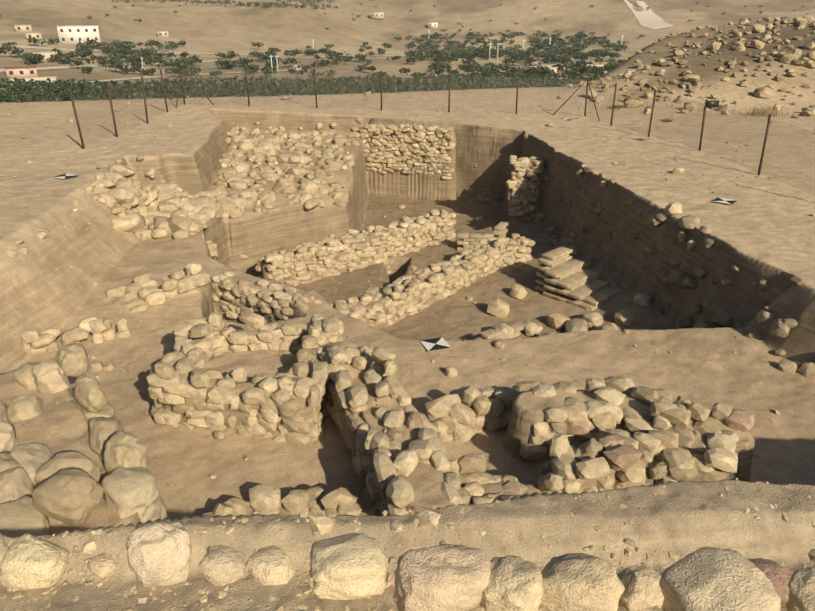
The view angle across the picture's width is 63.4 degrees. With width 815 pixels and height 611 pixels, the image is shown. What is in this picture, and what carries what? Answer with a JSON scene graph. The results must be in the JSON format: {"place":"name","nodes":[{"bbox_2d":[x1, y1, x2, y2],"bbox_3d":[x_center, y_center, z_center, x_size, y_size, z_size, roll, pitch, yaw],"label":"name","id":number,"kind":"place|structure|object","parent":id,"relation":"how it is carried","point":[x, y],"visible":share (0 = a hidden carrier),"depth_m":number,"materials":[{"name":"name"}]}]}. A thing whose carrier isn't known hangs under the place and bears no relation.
{"place":"outdoors","nodes":[
{"label":"outdoors","id":0,"kind":"place"},
{"bbox_2d":[0,101,814,534],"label":"ground","id":1,"kind":"structure","parent":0,"point":[38,291],"depth_m":16.45,"materials":[{"name":"beige soil"}]},
{"bbox_2d":[0,342,166,536],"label":"boulders","id":2,"kind":"object","parent":1,"relation":"on","point":[69,489],"visible":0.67,"depth_m":7.92,"materials":[{"name":"stone"}]},
{"bbox_2d":[52,98,737,350],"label":"survey target sheets","id":3,"kind":"object","parent":1,"relation":"on","point":[429,346],"visible":0.6,"depth_m":13.71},
{"bbox_2d":[54,98,736,350],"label":"survey target marks","id":4,"kind":"object","parent":3,"relation":"on","point":[435,346],"visible":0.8,"depth_m":13.79},
{"bbox_2d":[0,15,814,523],"bbox_3d":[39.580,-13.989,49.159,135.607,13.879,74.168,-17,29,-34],"label":"rubble stones","id":5,"kind":"object","parent":1,"relation":"on","point":[178,211],"visible":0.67,"depth_m":19.21,"materials":[{"name":"stone"}]},
{"bbox_2d":[106,123,753,515],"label":"stone walls","id":6,"kind":"structure","parent":1,"relation":"on","point":[582,441],"depth_m":10.82,"materials":[{"name":"stone"}]},
{"bbox_2d":[457,222,622,339],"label":"stone steps","id":7,"kind":"structure","parent":1,"relation":"on","point":[563,278],"depth_m":19.60,"materials":[{"name":"beige stone"}]},
{"bbox_2d":[0,479,814,610],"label":"ground","id":8,"kind":"structure","parent":0,"point":[515,526],"depth_m":4.02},
{"bbox_2d":[0,521,814,610],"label":"boulder row","id":9,"kind":"object","parent":8,"relation":"on","point":[447,577],"visible":0.94,"depth_m":3.59,"materials":[{"name":"stone"}]},
{"bbox_2d":[0,478,814,610],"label":"pebbles","id":10,"kind":"object","parent":8,"relation":"on","point":[427,516],"visible":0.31,"depth_m":3.87,"materials":[{"name":"stone"}]},
{"bbox_2d":[0,0,814,102],"bbox_3d":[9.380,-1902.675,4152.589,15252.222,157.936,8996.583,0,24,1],"label":"ground","id":11,"kind":"structure","parent":0,"point":[216,28],"depth_m":532.06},
{"bbox_2d":[112,0,334,9],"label":"orchard","id":12,"kind":"object","parent":11,"relation":"on","point":[250,2],"materials":[{"name":"green plant"}]},
{"bbox_2d":[8,12,536,85],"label":"houses","id":13,"kind":"structure","parent":11,"relation":"on","point":[47,54],"depth_m":362.47,"materials":[{"name":"beige paint"}]},
{"bbox_2d":[9,14,553,74],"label":"dark window glass","id":14,"kind":"object","parent":13,"relation":"attached to","point":[37,36],"visible":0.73,"depth_m":361.66,"materials":[{"name":"black glass"}]},
{"bbox_2d":[5,65,557,77],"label":"houses","id":15,"kind":"structure","parent":11,"relation":"on","point":[17,74],"depth_m":261.94,"materials":[{"name":"pink paint"}]},
{"bbox_2d":[4,66,35,68],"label":"red roof","id":16,"kind":"structure","parent":15,"relation":"attached to","point":[18,67],"depth_m":262.89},
{"bbox_2d":[0,70,607,102],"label":"banana plantation","id":17,"kind":"object","parent":11,"relation":"on","point":[51,87],"visible":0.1,"depth_m":224.69,"materials":[{"name":"green plant"}]},
{"bbox_2d":[57,22,602,67],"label":"houses","id":18,"kind":"structure","parent":11,"relation":"on","point":[75,35],"depth_m":362.65,"materials":[{"name":"white paint"}]},
{"bbox_2d":[0,0,672,89],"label":"gravel road","id":19,"kind":"structure","parent":11,"relation":"on","point":[647,18],"depth_m":400.94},
{"bbox_2d":[141,31,622,77],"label":"utility poles","id":20,"kind":"object","parent":11,"relation":"on","point":[428,38],"visible":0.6,"depth_m":362.14,"materials":[{"name":"grey wood"}]},
{"bbox_2d":[140,30,623,58],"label":"crossarms","id":21,"kind":"object","parent":20,"relation":"on","point":[427,30],"visible":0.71,"depth_m":361.62,"materials":[{"name":"grey wood"}]},
{"bbox_2d":[0,0,808,78],"bbox_3d":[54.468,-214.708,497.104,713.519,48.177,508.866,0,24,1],"label":"valley trees","id":22,"kind":"object","parent":11,"relation":"on","point":[556,55],"materials":[{"name":"green plant"}]},
{"bbox_2d":[0,21,814,186],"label":"ground","id":23,"kind":"structure","parent":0,"point":[32,128],"depth_m":38.81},
{"bbox_2d":[69,65,771,174],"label":"fence posts","id":24,"kind":"object","parent":23,"relation":"on","point":[587,80],"visible":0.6,"depth_m":31.78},
{"bbox_2d":[73,68,814,194],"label":"fence","id":25,"kind":"object","parent":24,"relation":"attached to","point":[787,153],"visible":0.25,"depth_m":33.12,"materials":[{"name":"grey metal"}]},
{"bbox_2d":[607,104,790,121],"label":"dry grass tufts","id":26,"kind":"object","parent":23,"relation":"on","point":[763,112],"visible":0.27,"depth_m":37.20,"materials":[{"name":"beige plant"}]},
{"bbox_2d":[706,100,719,107],"bbox_3d":[11.936,-7.879,25.778,0.500,0.260,0.020,-3,24,-7],"label":"fence sign","id":27,"kind":"object","parent":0,"point":[713,103],"visible":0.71,"depth_m":25.76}
]}

